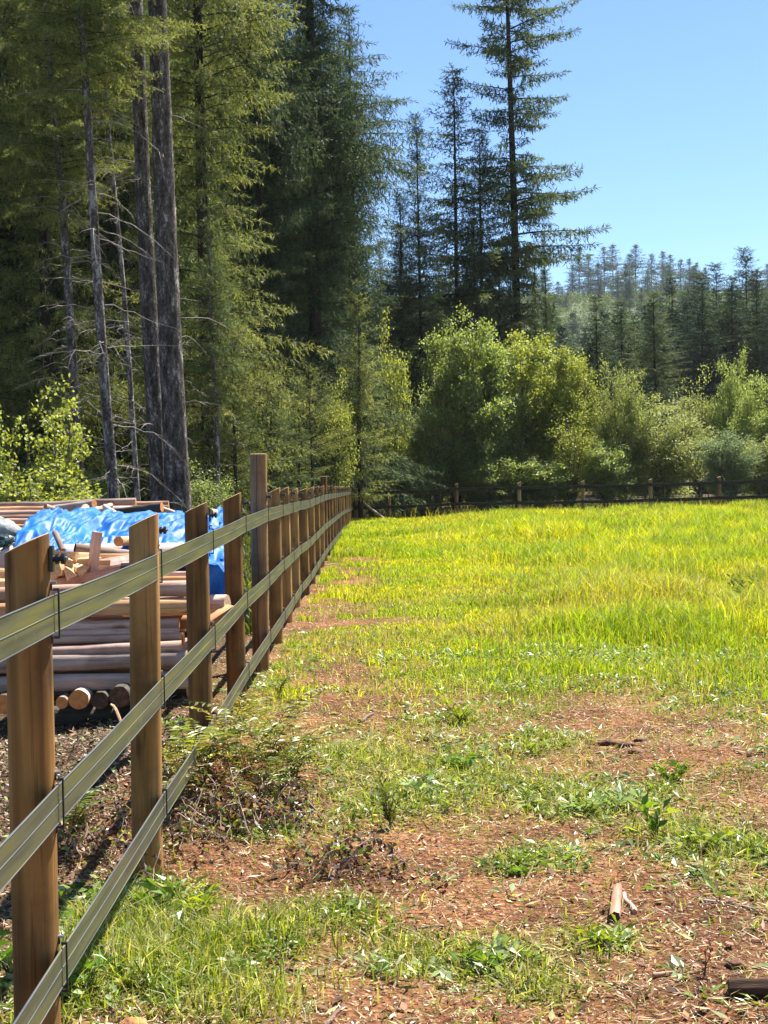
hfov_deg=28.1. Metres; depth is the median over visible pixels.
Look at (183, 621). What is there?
log
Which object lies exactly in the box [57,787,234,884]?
bramble
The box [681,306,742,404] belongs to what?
fir tree
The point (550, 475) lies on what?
shrub
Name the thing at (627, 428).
shrub
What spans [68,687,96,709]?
log
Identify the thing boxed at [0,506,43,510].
log
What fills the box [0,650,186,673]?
log
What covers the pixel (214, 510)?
log
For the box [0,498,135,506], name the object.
log
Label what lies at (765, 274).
fir tree
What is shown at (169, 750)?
fern
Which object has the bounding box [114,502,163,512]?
log
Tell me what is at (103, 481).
shrub
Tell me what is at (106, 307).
fir tree
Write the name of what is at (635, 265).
fir tree
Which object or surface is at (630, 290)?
fir tree
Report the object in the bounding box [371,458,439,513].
shrub
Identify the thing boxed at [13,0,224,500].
fir tree
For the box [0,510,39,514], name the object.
log
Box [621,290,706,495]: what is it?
fir tree
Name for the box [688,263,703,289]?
fir tree
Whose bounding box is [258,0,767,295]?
sky
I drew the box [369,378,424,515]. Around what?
shrub
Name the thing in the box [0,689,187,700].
log
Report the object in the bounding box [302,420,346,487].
shrub
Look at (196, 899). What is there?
leafy weed
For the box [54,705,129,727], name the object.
log
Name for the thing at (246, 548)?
woodland undergrowth
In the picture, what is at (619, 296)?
fir tree
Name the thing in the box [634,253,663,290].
fir tree
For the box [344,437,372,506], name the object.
shrub
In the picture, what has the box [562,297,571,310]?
fir tree
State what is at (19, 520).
log
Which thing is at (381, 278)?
fir tree
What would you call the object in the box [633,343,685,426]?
fir tree
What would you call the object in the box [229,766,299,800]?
fern
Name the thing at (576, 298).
hillside brush
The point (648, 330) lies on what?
fir tree
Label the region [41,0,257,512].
fir tree
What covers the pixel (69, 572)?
firewood
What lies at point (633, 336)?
fir tree
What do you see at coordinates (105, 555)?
firewood
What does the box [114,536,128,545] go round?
log
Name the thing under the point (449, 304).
fir tree
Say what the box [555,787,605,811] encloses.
leafy weed
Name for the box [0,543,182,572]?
log
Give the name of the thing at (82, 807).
fern
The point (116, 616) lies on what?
log
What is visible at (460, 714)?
leafy weed
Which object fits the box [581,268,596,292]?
fir tree
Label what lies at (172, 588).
log
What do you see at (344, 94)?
fir tree
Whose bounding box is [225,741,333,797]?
fern
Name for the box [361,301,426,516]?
shrub
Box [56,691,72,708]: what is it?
log
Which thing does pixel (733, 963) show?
clod
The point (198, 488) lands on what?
shrub
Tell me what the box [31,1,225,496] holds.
fir tree
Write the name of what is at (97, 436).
fir tree
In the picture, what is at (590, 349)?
fir tree
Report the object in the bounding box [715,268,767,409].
fir tree
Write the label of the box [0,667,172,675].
log
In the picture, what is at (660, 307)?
fir tree
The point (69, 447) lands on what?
shrub
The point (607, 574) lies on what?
meadow grass
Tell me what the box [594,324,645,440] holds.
fir tree
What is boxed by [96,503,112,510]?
log
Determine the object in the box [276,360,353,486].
fir tree
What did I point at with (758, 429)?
shrub
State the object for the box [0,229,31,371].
fir tree
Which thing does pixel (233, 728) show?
fern
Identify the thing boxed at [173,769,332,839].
bramble
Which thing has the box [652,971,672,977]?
wood chip
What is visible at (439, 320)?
fir tree
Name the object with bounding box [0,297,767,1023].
ground
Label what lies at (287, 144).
fir tree
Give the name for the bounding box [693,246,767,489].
fir tree
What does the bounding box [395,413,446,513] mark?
shrub
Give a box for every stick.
[396,926,432,932]
[486,861,526,870]
[622,892,636,913]
[698,898,759,911]
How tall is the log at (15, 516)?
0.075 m
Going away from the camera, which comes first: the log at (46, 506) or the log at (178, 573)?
the log at (178, 573)
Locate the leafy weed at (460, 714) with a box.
[434,692,484,722]
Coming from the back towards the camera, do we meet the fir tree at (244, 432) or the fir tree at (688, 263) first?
the fir tree at (688, 263)
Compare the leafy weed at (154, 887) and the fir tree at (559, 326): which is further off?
the fir tree at (559, 326)
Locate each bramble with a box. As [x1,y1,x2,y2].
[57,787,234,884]
[106,765,326,849]
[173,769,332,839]
[267,819,435,888]
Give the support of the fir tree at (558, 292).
on the ground at (596, 877)
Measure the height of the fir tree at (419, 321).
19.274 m
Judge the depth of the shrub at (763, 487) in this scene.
63.38 m
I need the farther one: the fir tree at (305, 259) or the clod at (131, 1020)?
the fir tree at (305, 259)
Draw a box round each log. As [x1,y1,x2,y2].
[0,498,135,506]
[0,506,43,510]
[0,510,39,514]
[0,515,31,517]
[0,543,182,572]
[0,580,185,602]
[0,598,186,616]
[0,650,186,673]
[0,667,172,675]
[0,671,187,692]
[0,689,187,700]
[0,691,6,713]
[6,518,27,523]
[43,504,62,509]
[52,530,65,550]
[52,566,119,584]
[52,627,179,636]
[52,630,184,645]
[52,632,181,644]
[52,640,182,654]
[53,500,96,510]
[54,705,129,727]
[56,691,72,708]
[62,618,179,629]
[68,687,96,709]
[74,543,128,553]
[81,615,186,628]
[89,615,183,630]
[91,690,110,708]
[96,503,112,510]
[97,506,129,508]
[98,555,128,569]
[102,504,115,512]
[109,683,129,707]
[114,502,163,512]
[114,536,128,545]
[120,563,185,570]
[122,595,230,616]
[124,596,184,598]
[136,501,168,504]
[160,576,185,580]
[163,507,174,512]
[166,571,185,575]
[208,508,217,514]
[210,604,232,628]
[608,883,621,922]
[728,978,767,999]
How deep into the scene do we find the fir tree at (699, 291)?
171.15 m
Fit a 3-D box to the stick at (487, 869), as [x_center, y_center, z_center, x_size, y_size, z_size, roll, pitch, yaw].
[0.537,1.541,6.700,0.202,0.014,0.019,-7,3,-20]
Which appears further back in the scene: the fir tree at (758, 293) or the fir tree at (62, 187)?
the fir tree at (758, 293)
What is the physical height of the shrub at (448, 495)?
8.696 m
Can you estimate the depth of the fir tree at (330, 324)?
64.63 m
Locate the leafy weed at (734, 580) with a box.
[727,573,754,597]
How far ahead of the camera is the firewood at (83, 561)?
10.86 m
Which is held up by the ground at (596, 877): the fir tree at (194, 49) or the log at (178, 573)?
the fir tree at (194, 49)
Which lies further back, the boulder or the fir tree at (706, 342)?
the fir tree at (706, 342)
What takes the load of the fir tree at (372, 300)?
on the ground at (596, 877)
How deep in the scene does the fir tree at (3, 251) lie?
49.27 m
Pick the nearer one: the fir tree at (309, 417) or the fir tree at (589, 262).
the fir tree at (309, 417)
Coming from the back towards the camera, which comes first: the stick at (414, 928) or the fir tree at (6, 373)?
the fir tree at (6, 373)
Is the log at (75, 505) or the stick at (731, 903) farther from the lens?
the log at (75, 505)
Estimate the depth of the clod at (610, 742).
9.34 m
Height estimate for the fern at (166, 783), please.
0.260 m
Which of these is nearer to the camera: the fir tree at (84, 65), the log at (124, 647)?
the log at (124, 647)
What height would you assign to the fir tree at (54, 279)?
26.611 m
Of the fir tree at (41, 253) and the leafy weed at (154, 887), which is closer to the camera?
the leafy weed at (154, 887)
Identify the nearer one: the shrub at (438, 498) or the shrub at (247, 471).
the shrub at (247, 471)
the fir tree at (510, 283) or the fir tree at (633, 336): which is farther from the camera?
the fir tree at (633, 336)
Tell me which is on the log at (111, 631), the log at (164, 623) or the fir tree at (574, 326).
the log at (164, 623)
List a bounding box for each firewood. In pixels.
[0,568,4,578]
[0,578,4,586]
[50,572,65,580]
[52,563,73,575]
[55,550,79,563]
[56,557,100,565]
[60,558,72,568]
[64,566,76,580]
[74,563,88,576]
[79,552,88,557]
[87,560,110,567]
[100,553,128,558]
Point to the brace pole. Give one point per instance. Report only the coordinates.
(374, 511)
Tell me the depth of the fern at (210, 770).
7.90 m
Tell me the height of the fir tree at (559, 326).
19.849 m
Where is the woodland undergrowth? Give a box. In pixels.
[224,493,767,635]
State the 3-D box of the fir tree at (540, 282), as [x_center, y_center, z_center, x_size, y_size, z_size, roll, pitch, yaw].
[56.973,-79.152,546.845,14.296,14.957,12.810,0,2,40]
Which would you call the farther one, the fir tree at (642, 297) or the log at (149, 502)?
the fir tree at (642, 297)
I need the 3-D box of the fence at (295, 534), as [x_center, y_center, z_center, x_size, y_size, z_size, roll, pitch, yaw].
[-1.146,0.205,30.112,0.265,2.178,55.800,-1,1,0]
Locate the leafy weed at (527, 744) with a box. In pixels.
[520,737,552,755]
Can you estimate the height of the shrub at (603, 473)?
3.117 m
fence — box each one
[0,454,352,1023]
[352,476,767,518]
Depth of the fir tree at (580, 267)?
694.61 m
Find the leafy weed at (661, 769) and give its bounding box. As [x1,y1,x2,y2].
[649,759,695,780]
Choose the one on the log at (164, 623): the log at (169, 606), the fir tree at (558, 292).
the log at (169, 606)
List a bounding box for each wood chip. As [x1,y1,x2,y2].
[357,712,373,722]
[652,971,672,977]
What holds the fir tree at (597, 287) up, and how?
on the ground at (596, 877)
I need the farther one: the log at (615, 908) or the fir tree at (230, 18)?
the fir tree at (230, 18)
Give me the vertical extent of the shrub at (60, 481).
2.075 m
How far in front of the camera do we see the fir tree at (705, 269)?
698.47 m
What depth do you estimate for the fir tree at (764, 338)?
117.68 m
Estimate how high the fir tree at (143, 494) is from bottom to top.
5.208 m
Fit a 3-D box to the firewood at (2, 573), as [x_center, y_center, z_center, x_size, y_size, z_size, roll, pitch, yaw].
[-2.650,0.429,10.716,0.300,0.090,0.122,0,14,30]
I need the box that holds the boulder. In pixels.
[0,516,20,541]
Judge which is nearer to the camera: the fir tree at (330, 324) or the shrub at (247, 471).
the shrub at (247, 471)
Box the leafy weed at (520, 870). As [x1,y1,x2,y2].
[493,857,548,876]
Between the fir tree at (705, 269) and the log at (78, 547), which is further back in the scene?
the fir tree at (705, 269)
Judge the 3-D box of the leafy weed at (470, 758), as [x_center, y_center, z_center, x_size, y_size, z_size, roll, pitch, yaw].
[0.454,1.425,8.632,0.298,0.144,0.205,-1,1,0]
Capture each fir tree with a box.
[0,0,53,494]
[0,0,97,471]
[0,0,146,501]
[0,0,150,497]
[0,0,207,507]
[0,1,93,492]
[0,1,96,479]
[0,1,152,445]
[0,176,41,497]
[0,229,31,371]
[0,389,41,498]
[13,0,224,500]
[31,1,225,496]
[32,0,188,500]
[32,16,151,491]
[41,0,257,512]
[59,2,146,498]
[67,380,148,499]
[76,1,237,500]
[84,0,336,516]
[115,393,192,500]
[126,0,224,512]
[134,0,263,505]
[141,396,201,504]
[178,0,275,498]
[178,0,365,509]
[179,202,259,508]
[181,1,312,418]
[183,0,246,353]
[190,333,268,515]
[195,0,444,513]
[198,392,273,517]
[214,0,347,504]
[221,380,268,511]
[224,372,320,509]
[268,379,329,490]
[274,4,372,379]
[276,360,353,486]
[283,0,374,432]
[287,55,407,505]
[303,3,411,489]
[313,278,403,518]
[356,259,393,510]
[368,192,441,442]
[370,111,462,508]
[370,278,415,505]
[371,239,428,415]
[373,241,385,376]
[375,269,406,406]
[380,62,541,506]
[409,301,453,500]
[418,263,463,477]
[425,265,452,500]
[428,127,548,394]
[440,191,518,506]
[443,0,610,367]
[479,229,530,500]
[504,266,512,500]
[524,253,548,458]
[524,269,560,303]
[524,303,558,364]
[529,302,580,354]
[531,229,558,496]
[550,282,569,303]
[551,323,582,415]
[552,310,572,352]
[560,249,595,293]
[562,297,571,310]
[563,311,591,353]
[564,264,581,295]
[568,341,606,450]
[572,294,626,497]
[573,325,592,477]
[576,254,596,292]
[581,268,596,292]
[581,308,631,384]
[582,308,646,392]
[585,246,618,288]
[588,263,608,294]
[588,327,608,390]
[591,298,660,438]
[594,243,626,289]
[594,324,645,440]
[605,313,668,491]
[607,271,628,296]
[612,264,640,299]
[613,292,622,308]
[614,299,679,422]
[617,280,637,311]
[619,253,639,289]
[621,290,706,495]
[623,243,655,289]
[631,288,648,316]
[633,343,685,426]
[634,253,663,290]
[635,305,685,374]
[637,270,656,297]
[640,289,710,488]
[641,309,659,368]
[642,275,697,475]
[653,294,717,490]
[654,251,668,292]
[654,255,683,289]
[654,296,669,331]
[656,264,681,296]
[657,332,693,488]
[658,270,749,492]
[668,308,767,432]
[673,259,691,292]
[677,266,706,300]
[678,258,694,292]
[680,261,755,411]
[680,286,705,331]
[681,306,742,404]
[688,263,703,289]
[688,275,767,479]
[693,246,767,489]
[701,268,713,289]
[707,288,761,390]
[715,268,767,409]
[741,295,767,413]
[749,280,767,320]
[761,264,767,288]
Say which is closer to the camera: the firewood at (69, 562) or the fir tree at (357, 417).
the firewood at (69, 562)
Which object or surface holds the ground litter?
on the ground at (596, 877)
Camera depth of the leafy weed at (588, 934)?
5.47 m
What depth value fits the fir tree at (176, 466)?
31.74 m
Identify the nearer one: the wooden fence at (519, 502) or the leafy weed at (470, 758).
the leafy weed at (470, 758)
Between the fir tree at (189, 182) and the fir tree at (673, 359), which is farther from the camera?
the fir tree at (673, 359)
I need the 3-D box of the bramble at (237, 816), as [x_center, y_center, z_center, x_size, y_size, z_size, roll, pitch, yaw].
[-0.802,1.402,7.500,1.055,0.267,1.152,-1,1,0]
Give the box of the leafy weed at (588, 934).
[571,913,621,945]
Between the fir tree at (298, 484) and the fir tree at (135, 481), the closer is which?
the fir tree at (135, 481)
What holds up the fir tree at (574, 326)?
on the ground at (596, 877)
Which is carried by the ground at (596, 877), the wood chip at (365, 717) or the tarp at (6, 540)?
the wood chip at (365, 717)
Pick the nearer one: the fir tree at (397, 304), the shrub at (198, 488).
the shrub at (198, 488)
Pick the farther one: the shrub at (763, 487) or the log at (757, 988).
the shrub at (763, 487)
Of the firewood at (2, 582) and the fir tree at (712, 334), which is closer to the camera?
the firewood at (2, 582)
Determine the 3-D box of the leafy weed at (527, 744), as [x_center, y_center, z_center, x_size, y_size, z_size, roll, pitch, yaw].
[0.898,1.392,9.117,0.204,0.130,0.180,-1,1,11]
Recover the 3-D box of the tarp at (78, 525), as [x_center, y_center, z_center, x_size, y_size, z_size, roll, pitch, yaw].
[-2.006,0.352,12.463,1.871,0.799,1.993,-1,1,0]
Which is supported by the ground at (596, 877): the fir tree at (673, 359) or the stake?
the fir tree at (673, 359)
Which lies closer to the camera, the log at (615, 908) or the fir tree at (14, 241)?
the log at (615, 908)
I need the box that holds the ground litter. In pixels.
[0,583,767,1023]
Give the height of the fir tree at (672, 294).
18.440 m
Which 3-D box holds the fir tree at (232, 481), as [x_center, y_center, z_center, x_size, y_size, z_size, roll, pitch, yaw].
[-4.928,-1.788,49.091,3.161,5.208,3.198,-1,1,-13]
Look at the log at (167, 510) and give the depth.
13.70 m
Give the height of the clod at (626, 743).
0.044 m
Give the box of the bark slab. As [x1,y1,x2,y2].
[110,704,120,721]
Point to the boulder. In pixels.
(9, 527)
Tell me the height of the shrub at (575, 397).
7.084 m
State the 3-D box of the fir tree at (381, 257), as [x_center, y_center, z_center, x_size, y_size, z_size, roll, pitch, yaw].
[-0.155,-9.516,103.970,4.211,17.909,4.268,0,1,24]
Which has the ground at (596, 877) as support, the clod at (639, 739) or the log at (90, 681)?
the clod at (639, 739)
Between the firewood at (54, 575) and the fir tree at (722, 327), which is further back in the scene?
the fir tree at (722, 327)
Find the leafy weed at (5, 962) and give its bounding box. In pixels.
[0,929,12,979]
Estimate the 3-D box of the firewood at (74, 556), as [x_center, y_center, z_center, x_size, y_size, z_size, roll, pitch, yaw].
[-2.310,0.304,10.854,0.300,0.100,0.082,3,47,11]
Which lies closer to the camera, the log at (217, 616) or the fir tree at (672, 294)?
the log at (217, 616)
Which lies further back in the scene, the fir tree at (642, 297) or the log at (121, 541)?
the fir tree at (642, 297)
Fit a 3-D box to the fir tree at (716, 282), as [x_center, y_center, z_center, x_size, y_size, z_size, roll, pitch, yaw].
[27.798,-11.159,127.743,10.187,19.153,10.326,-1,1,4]
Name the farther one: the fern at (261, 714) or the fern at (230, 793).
the fern at (261, 714)
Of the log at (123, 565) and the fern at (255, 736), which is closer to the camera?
the fern at (255, 736)
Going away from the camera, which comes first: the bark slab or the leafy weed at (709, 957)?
the leafy weed at (709, 957)
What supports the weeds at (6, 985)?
on the ground at (596, 877)
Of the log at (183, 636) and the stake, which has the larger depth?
the stake
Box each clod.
[121,1017,147,1023]
[597,738,619,745]
[617,741,634,747]
[628,749,640,753]
[633,738,647,741]
[724,959,747,969]
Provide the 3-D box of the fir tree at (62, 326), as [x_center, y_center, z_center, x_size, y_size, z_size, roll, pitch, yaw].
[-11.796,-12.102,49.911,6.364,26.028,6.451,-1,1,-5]
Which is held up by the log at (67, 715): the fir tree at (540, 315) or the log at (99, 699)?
the log at (99, 699)
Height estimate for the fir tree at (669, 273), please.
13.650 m
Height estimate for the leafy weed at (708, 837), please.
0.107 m
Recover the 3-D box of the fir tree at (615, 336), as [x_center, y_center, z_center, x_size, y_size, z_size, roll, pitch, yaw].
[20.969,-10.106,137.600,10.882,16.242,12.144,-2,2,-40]
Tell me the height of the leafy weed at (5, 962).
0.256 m
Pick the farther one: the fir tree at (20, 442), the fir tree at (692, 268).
the fir tree at (692, 268)
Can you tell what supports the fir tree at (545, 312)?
on the ground at (596, 877)
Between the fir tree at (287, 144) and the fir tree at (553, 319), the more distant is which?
the fir tree at (553, 319)
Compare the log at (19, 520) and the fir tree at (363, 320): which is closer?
the log at (19, 520)
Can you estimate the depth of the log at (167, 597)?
10.37 m
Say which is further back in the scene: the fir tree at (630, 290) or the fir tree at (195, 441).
the fir tree at (630, 290)
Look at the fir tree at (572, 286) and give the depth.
687.52 m
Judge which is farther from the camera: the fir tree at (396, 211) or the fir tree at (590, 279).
the fir tree at (590, 279)
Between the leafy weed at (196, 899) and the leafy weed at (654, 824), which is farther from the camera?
the leafy weed at (654, 824)
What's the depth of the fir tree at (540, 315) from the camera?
149.08 m
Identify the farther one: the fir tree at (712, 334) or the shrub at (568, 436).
the fir tree at (712, 334)
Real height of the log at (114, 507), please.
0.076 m
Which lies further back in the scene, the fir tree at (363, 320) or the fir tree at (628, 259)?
the fir tree at (628, 259)
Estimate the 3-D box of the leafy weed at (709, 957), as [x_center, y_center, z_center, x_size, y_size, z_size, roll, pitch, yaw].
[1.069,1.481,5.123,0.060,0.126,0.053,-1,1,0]
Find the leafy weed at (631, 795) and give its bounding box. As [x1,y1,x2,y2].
[595,782,651,809]
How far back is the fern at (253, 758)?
7.96 m
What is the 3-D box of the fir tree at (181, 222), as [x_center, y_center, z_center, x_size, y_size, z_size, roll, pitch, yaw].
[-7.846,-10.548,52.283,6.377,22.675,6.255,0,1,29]
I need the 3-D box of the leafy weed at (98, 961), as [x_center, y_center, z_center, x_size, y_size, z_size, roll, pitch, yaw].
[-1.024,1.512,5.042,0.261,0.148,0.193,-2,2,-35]
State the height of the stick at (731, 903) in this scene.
0.020 m
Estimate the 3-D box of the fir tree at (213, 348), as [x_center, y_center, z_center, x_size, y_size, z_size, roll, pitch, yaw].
[-4.477,-3.619,40.954,2.610,9.230,2.581,-1,1,0]
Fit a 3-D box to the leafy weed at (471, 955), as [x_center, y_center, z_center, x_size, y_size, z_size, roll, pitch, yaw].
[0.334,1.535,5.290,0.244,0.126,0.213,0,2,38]
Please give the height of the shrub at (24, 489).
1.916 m
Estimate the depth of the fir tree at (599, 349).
138.21 m
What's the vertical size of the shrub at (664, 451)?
5.003 m
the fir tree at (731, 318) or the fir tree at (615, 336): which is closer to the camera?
the fir tree at (731, 318)
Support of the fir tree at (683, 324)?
on the ground at (596, 877)
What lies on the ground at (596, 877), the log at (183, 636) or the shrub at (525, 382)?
the shrub at (525, 382)
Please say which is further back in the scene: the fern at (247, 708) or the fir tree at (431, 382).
the fir tree at (431, 382)
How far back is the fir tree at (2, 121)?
49.40 m
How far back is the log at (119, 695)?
9.85 m
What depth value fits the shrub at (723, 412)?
69.56 m
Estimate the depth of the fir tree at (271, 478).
47.29 m
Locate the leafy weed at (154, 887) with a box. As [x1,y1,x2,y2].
[121,866,181,913]
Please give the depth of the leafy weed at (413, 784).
7.93 m
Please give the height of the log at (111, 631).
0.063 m
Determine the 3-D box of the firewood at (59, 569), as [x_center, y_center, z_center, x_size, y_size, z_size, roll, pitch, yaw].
[-2.208,0.391,10.630,0.073,0.088,0.220,15,5,11]
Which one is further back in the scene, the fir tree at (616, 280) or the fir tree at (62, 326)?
the fir tree at (616, 280)
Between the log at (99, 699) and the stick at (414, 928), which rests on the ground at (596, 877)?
the stick at (414, 928)
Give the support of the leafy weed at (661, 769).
on the ground at (596, 877)
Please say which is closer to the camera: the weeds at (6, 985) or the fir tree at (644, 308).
the weeds at (6, 985)
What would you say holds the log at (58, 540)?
on the tarp at (78, 525)
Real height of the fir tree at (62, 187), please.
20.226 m
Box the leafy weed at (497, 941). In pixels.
[482,933,546,963]
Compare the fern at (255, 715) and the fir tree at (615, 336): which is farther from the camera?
the fir tree at (615, 336)
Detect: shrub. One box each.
[0,405,49,501]
[0,464,64,501]
[2,451,107,501]
[27,373,100,501]
[83,445,133,498]
[189,458,238,508]
[232,440,276,514]
[260,383,313,494]
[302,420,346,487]
[313,361,365,489]
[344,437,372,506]
[347,398,385,514]
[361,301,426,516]
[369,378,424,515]
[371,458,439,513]
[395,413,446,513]
[410,373,469,514]
[412,313,485,508]
[428,303,533,512]
[451,452,534,510]
[470,329,586,507]
[504,451,580,509]
[525,345,610,508]
[546,403,599,508]
[571,437,637,506]
[584,352,661,504]
[616,388,719,503]
[665,359,728,496]
[685,424,766,503]
[691,342,760,495]
[726,370,767,494]
[735,436,767,500]
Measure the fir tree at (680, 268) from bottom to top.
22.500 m
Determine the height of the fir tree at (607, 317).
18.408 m
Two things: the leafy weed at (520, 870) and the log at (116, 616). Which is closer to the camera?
the leafy weed at (520, 870)
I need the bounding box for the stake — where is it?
[87,531,102,572]
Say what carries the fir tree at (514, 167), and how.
on the ground at (596, 877)
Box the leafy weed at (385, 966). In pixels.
[350,948,405,977]
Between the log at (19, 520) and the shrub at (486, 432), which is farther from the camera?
the shrub at (486, 432)
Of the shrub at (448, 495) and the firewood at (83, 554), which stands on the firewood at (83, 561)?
the firewood at (83, 554)
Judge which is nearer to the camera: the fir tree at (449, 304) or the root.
the root
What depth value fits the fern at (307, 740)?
8.37 m
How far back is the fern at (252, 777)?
7.81 m
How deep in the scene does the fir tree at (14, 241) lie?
49.41 m
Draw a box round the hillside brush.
[288,287,767,369]
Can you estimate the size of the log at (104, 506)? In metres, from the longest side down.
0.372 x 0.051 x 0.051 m
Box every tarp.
[0,534,15,550]
[13,506,224,594]
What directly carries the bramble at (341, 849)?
on the ground at (596, 877)
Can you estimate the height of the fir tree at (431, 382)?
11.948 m
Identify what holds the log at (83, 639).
on the log at (124, 647)
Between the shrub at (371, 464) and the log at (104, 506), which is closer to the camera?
the log at (104, 506)
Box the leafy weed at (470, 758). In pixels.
[439,753,488,770]
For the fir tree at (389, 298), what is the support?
on the ground at (596, 877)
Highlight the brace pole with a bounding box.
[363,501,384,518]
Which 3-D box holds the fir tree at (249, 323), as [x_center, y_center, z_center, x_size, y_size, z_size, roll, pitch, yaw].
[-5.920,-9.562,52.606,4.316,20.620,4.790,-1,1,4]
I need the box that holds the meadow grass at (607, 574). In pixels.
[244,498,767,752]
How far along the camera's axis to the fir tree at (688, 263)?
704.50 m
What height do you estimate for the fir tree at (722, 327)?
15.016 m
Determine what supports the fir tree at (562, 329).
on the ground at (596, 877)
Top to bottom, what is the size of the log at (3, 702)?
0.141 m
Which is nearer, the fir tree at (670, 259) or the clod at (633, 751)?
the clod at (633, 751)
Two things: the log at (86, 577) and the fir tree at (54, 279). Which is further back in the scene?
the fir tree at (54, 279)
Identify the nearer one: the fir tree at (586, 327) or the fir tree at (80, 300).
the fir tree at (80, 300)
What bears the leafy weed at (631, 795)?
on the ground at (596, 877)
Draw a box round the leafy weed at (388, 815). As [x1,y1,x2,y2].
[373,770,402,826]
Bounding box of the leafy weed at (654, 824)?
[627,792,681,838]
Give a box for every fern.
[62,783,130,846]
[127,720,266,790]
[129,763,216,808]
[162,717,270,780]
[162,738,277,792]
[175,688,328,768]
[176,715,309,780]
[178,683,294,750]
[185,761,276,810]
[213,695,280,721]
[218,692,322,752]
[220,758,301,800]
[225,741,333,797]
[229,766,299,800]
[233,712,349,776]
[253,672,307,694]
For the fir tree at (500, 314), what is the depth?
77.61 m
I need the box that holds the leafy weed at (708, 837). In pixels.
[679,826,735,848]
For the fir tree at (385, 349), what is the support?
on the ground at (596, 877)
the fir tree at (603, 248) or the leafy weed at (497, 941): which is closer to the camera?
the leafy weed at (497, 941)
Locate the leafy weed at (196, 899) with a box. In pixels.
[156,875,227,919]
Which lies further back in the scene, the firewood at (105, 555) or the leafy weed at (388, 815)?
the firewood at (105, 555)
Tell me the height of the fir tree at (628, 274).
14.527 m
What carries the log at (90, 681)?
on the log at (99, 699)
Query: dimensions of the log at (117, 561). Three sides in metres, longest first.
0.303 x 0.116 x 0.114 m
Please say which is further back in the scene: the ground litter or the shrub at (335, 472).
the shrub at (335, 472)
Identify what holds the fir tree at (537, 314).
on the ground at (596, 877)
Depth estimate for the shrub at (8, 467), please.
20.02 m
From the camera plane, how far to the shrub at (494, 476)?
62.75 m
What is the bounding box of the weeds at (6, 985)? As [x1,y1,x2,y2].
[0,633,767,1023]
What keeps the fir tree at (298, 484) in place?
on the ground at (596, 877)
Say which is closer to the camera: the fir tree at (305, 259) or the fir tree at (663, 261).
the fir tree at (305, 259)
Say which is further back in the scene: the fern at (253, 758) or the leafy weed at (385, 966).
the fern at (253, 758)
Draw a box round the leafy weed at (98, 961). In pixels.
[64,948,117,989]
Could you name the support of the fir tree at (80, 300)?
on the ground at (596, 877)
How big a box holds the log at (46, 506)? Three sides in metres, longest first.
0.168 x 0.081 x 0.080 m
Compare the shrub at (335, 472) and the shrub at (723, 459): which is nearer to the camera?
the shrub at (335, 472)
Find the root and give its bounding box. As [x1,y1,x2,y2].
[323,1005,344,1023]
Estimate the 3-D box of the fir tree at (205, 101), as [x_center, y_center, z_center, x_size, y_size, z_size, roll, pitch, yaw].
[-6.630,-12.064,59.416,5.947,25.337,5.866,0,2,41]
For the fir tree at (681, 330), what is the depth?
121.54 m
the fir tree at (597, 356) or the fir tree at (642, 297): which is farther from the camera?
the fir tree at (642, 297)
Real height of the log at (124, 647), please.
0.099 m
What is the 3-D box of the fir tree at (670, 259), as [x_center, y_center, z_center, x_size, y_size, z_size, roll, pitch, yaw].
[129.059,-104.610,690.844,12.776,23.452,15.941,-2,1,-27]
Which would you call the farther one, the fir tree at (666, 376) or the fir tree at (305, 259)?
the fir tree at (666, 376)
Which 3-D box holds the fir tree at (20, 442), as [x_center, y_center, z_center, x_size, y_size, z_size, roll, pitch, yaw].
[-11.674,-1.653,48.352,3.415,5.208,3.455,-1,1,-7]
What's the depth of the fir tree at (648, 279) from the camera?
590.74 m
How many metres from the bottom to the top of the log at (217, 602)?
0.156 m
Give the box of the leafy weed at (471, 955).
[446,928,512,973]
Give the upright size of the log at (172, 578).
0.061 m
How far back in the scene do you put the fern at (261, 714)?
8.91 m
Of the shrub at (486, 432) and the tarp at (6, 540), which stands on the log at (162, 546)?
the tarp at (6, 540)
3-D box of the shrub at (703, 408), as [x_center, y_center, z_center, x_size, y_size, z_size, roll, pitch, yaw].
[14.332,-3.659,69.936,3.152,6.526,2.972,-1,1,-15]
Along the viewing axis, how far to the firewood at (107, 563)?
10.86 m
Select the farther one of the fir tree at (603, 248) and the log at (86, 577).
the fir tree at (603, 248)
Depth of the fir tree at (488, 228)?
78.28 m
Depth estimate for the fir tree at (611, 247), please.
695.08 m
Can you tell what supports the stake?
on the log at (117, 561)
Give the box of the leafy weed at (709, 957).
[698,939,713,975]
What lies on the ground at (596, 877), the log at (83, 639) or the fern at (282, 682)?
the fern at (282, 682)
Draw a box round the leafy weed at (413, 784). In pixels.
[401,774,446,795]
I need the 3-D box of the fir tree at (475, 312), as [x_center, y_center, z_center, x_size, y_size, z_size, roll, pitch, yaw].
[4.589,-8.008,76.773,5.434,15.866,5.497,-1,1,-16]
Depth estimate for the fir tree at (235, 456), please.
42.38 m
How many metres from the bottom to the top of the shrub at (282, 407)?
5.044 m
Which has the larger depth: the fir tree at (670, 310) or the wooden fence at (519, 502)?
the fir tree at (670, 310)
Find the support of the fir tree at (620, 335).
on the ground at (596, 877)
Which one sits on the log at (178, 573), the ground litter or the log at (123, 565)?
the log at (123, 565)

